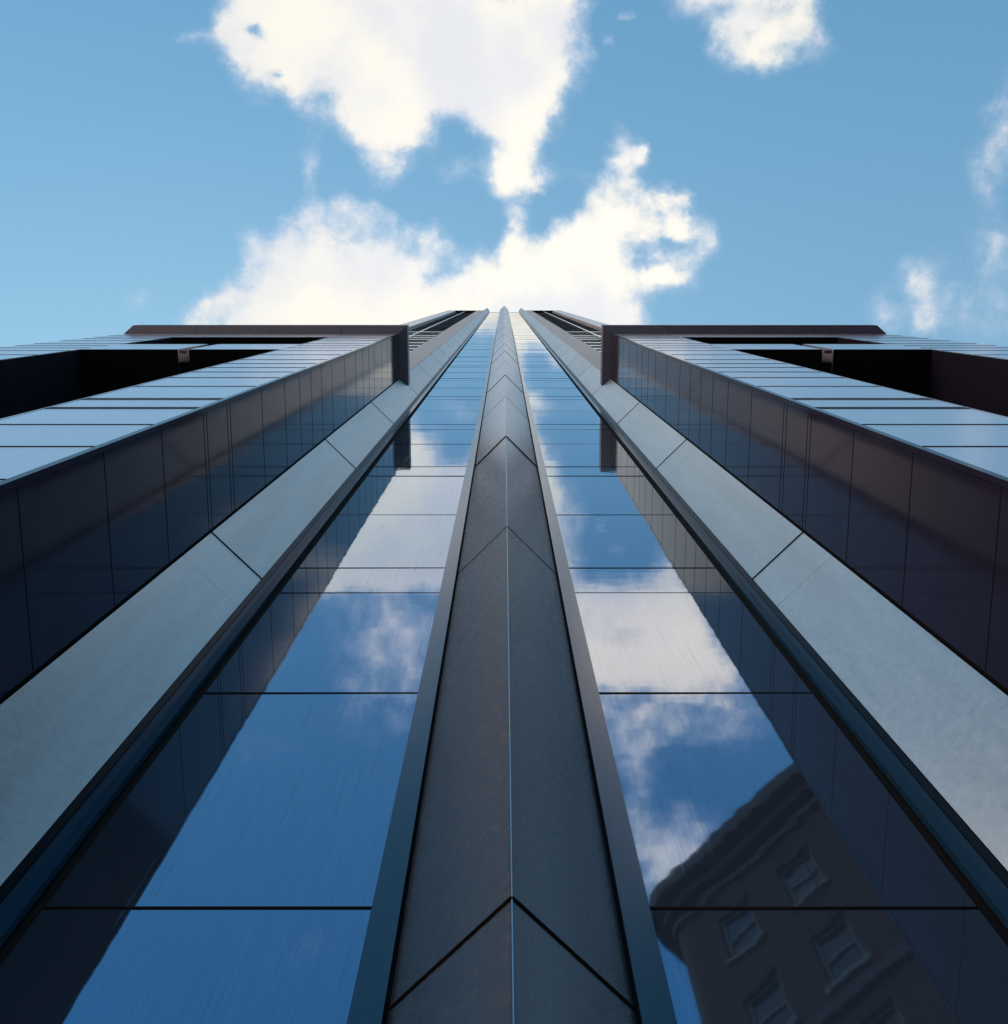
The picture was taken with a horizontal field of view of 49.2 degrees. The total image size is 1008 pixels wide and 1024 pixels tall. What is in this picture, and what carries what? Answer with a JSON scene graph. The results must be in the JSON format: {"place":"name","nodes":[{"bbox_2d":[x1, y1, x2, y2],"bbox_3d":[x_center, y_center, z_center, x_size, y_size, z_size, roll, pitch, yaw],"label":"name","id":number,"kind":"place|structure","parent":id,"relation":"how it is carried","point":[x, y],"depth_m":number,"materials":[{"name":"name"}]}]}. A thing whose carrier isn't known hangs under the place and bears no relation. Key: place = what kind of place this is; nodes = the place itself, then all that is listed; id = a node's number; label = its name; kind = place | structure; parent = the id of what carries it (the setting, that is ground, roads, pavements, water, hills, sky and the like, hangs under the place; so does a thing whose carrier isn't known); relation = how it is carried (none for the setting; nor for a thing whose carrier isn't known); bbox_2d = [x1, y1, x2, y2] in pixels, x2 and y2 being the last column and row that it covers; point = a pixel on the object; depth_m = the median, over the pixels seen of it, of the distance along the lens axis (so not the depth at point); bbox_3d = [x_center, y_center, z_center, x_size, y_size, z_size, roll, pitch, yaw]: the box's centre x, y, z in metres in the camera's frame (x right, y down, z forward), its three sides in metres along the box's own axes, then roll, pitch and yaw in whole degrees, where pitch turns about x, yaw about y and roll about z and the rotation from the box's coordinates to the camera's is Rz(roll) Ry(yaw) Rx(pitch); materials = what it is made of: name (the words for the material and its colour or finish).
{"place":"outdoors","nodes":[
{"label":"outdoors","id":0,"kind":"place"},
{"bbox_2d":[0,306,1007,1023],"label":"office tower","id":1,"kind":"structure","parent":0,"point":[504,664],"depth_m":4.40,"materials":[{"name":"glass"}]},
{"bbox_2d":[0,592,438,1023],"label":"window","id":2,"kind":"structure","parent":1,"relation":"in","point":[235,882],"depth_m":3.43,"materials":[{"name":"blue glass"}]},
{"bbox_2d":[0,313,488,947],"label":"window frame","id":3,"kind":"structure","parent":1,"relation":"in","point":[26,892],"depth_m":4.23,"materials":[{"name":"metal"}]},
{"bbox_2d":[300,476,463,566],"bbox_3d":[-0.830,0.009,8.719,0.938,3.575,0.014,0,-79,0],"label":"window","id":4,"kind":"structure","parent":1,"relation":"in","point":[389,521],"depth_m":8.20,"materials":[{"name":"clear glass"}]},
{"bbox_2d":[347,318,498,1023],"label":"window frame","id":5,"kind":"structure","parent":1,"relation":"in","point":[369,998],"depth_m":3.62,"materials":[{"name":"metal"}]},
{"bbox_2d":[375,430,473,465],"bbox_3d":[-0.830,-0.748,12.547,0.938,3.070,0.012,0,-79,0],"label":"window","id":6,"kind":"structure","parent":1,"relation":"in","point":[410,447],"depth_m":12.27,"materials":[{"name":"blue glass"}]},
{"bbox_2d":[407,400,480,423],"bbox_3d":[-0.830,-1.497,16.328,0.938,3.468,0.012,0,-79,0],"label":"window","id":7,"kind":"structure","parent":1,"relation":"in","point":[430,411],"depth_m":16.08,"materials":[{"name":"blue glass"}]},
{"bbox_2d":[428,381,484,395],"bbox_3d":[-0.830,-2.283,20.297,0.938,3.468,0.012,0,-79,0],"label":"window","id":8,"kind":"structure","parent":1,"relation":"in","point":[442,388],"depth_m":20.18,"materials":[{"name":"blue glass"}]},
{"bbox_2d":[441,367,487,377],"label":"window","id":9,"kind":"structure","parent":1,"relation":"in","point":[452,372],"depth_m":24.27,"materials":[{"name":"blue glass"}]},
{"bbox_2d":[450,358,489,365],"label":"window","id":10,"kind":"structure","parent":1,"relation":"in","point":[458,361],"depth_m":27.83,"materials":[{"name":"blue glass"}]},
{"bbox_2d":[458,350,491,355],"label":"window","id":11,"kind":"structure","parent":1,"relation":"in","point":[464,352],"depth_m":32.02,"materials":[{"name":"blue glass"}]},
{"bbox_2d":[463,344,492,348],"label":"window","id":12,"kind":"structure","parent":1,"relation":"in","point":[468,346],"depth_m":36.27,"materials":[{"name":"blue glass"}]},
{"bbox_2d":[468,339,493,342],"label":"window","id":13,"kind":"structure","parent":1,"relation":"in","point":[471,340],"depth_m":40.10,"materials":[{"name":"blue glass"}]},
{"bbox_2d":[471,336,494,338],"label":"window","id":14,"kind":"structure","parent":1,"relation":"in","point":[473,337],"depth_m":43.76,"materials":[{"name":"blue glass"}]},
{"bbox_2d":[474,332,495,334],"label":"window","id":15,"kind":"structure","parent":1,"relation":"in","point":[476,333],"depth_m":48.20,"materials":[{"name":"blue glass"}]},
{"bbox_2d":[476,329,495,331],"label":"window","id":16,"kind":"structure","parent":1,"relation":"in","point":[478,330],"depth_m":52.16,"materials":[{"name":"blue glass"}]},
{"bbox_2d":[478,327,496,328],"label":"window","id":17,"kind":"structure","parent":1,"relation":"in","point":[479,327],"depth_m":55.98,"materials":[{"name":"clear glass"}]},
{"bbox_2d":[480,325,496,326],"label":"window","id":18,"kind":"structure","parent":1,"relation":"in","point":[480,325],"depth_m":59.46,"materials":[{"name":"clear glass"}]},
{"bbox_2d":[481,323,497,324],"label":"window","id":19,"kind":"structure","parent":1,"relation":"in","point":[482,323],"depth_m":62.41,"materials":[{"name":"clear glass"}]},
{"bbox_2d":[483,321,497,322],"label":"window","id":20,"kind":"structure","parent":1,"relation":"in","point":[483,321],"depth_m":67.92,"materials":[{"name":"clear glass"}]},
{"bbox_2d":[511,323,527,324],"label":"window","id":21,"kind":"structure","parent":1,"relation":"in","point":[511,323],"depth_m":62.37,"materials":[{"name":"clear glass"}]},
{"bbox_2d":[511,325,528,326],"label":"window","id":22,"kind":"structure","parent":1,"relation":"in","point":[512,325],"depth_m":58.57,"materials":[{"name":"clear glass"}]},
{"bbox_2d":[512,327,530,328],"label":"window","id":23,"kind":"structure","parent":1,"relation":"in","point":[512,327],"depth_m":55.16,"materials":[{"name":"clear glass"}]},
{"bbox_2d":[513,329,532,331],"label":"window","id":24,"kind":"structure","parent":1,"relation":"in","point":[514,330],"depth_m":52.12,"materials":[{"name":"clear glass"}]},
{"bbox_2d":[513,332,534,334],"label":"window","id":25,"kind":"structure","parent":1,"relation":"in","point":[515,333],"depth_m":48.19,"materials":[{"name":"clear glass"}]},
{"bbox_2d":[514,336,537,338],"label":"window","id":26,"kind":"structure","parent":1,"relation":"in","point":[516,337],"depth_m":43.79,"materials":[{"name":"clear glass"}]},
{"bbox_2d":[515,339,540,342],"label":"window","id":27,"kind":"structure","parent":1,"relation":"in","point":[516,340],"depth_m":40.09,"materials":[{"name":"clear glass"}]},
{"bbox_2d":[516,344,545,348],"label":"window","id":28,"kind":"structure","parent":1,"relation":"in","point":[519,346],"depth_m":36.30,"materials":[{"name":"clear glass"}]},
{"bbox_2d":[518,350,550,355],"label":"window","id":29,"kind":"structure","parent":1,"relation":"in","point":[520,352],"depth_m":32.01,"materials":[{"name":"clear glass"}]},
{"bbox_2d":[519,358,558,365],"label":"window","id":30,"kind":"structure","parent":1,"relation":"in","point":[524,361],"depth_m":27.82,"materials":[{"name":"blue glass"}]},
{"bbox_2d":[522,367,567,377],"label":"window","id":31,"kind":"structure","parent":1,"relation":"in","point":[528,372],"depth_m":24.27,"materials":[{"name":"blue glass"}]},
{"bbox_2d":[525,381,581,395],"bbox_3d":[0.867,-2.283,20.297,0.938,3.468,0.012,0,-79,0],"label":"window","id":32,"kind":"structure","parent":1,"relation":"in","point":[534,388],"depth_m":20.17,"materials":[{"name":"blue glass"}]},
{"bbox_2d":[529,400,603,423],"bbox_3d":[0.867,-1.497,16.328,0.938,3.468,0.012,0,-79,0],"label":"window","id":33,"kind":"structure","parent":1,"relation":"in","point":[544,411],"depth_m":16.08,"materials":[{"name":"blue glass"}]},
{"bbox_2d":[536,430,635,465],"bbox_3d":[0.867,-0.748,12.547,0.938,3.070,0.012,0,-79,0],"label":"window","id":34,"kind":"structure","parent":1,"relation":"in","point":[558,447],"depth_m":12.27,"materials":[{"name":"blue glass"}]},
{"bbox_2d":[509,315,676,1023],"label":"window frame","id":35,"kind":"structure","parent":1,"relation":"in","point":[653,997],"depth_m":3.62,"materials":[{"name":"metal"}]},
{"bbox_2d":[548,476,713,566],"bbox_3d":[0.867,0.009,8.719,0.938,3.575,0.014,0,-79,0],"label":"window","id":36,"kind":"structure","parent":1,"relation":"in","point":[604,521],"depth_m":8.21,"materials":[{"name":"blue glass"}]},
{"bbox_2d":[520,313,1007,929],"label":"window frame","id":37,"kind":"structure","parent":1,"relation":"in","point":[993,891],"depth_m":4.35,"materials":[{"name":"metal"}]},
{"bbox_2d":[575,592,1007,1023],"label":"window","id":38,"kind":"structure","parent":1,"relation":"in","point":[784,883],"depth_m":3.45,"materials":[{"name":"blue glass"}]},
{"bbox_2d":[0,0,1007,346],"label":"sky","id":39,"kind":"structure","parent":0,"point":[163,162],"materials":[{"name":"blue"}]}
]}

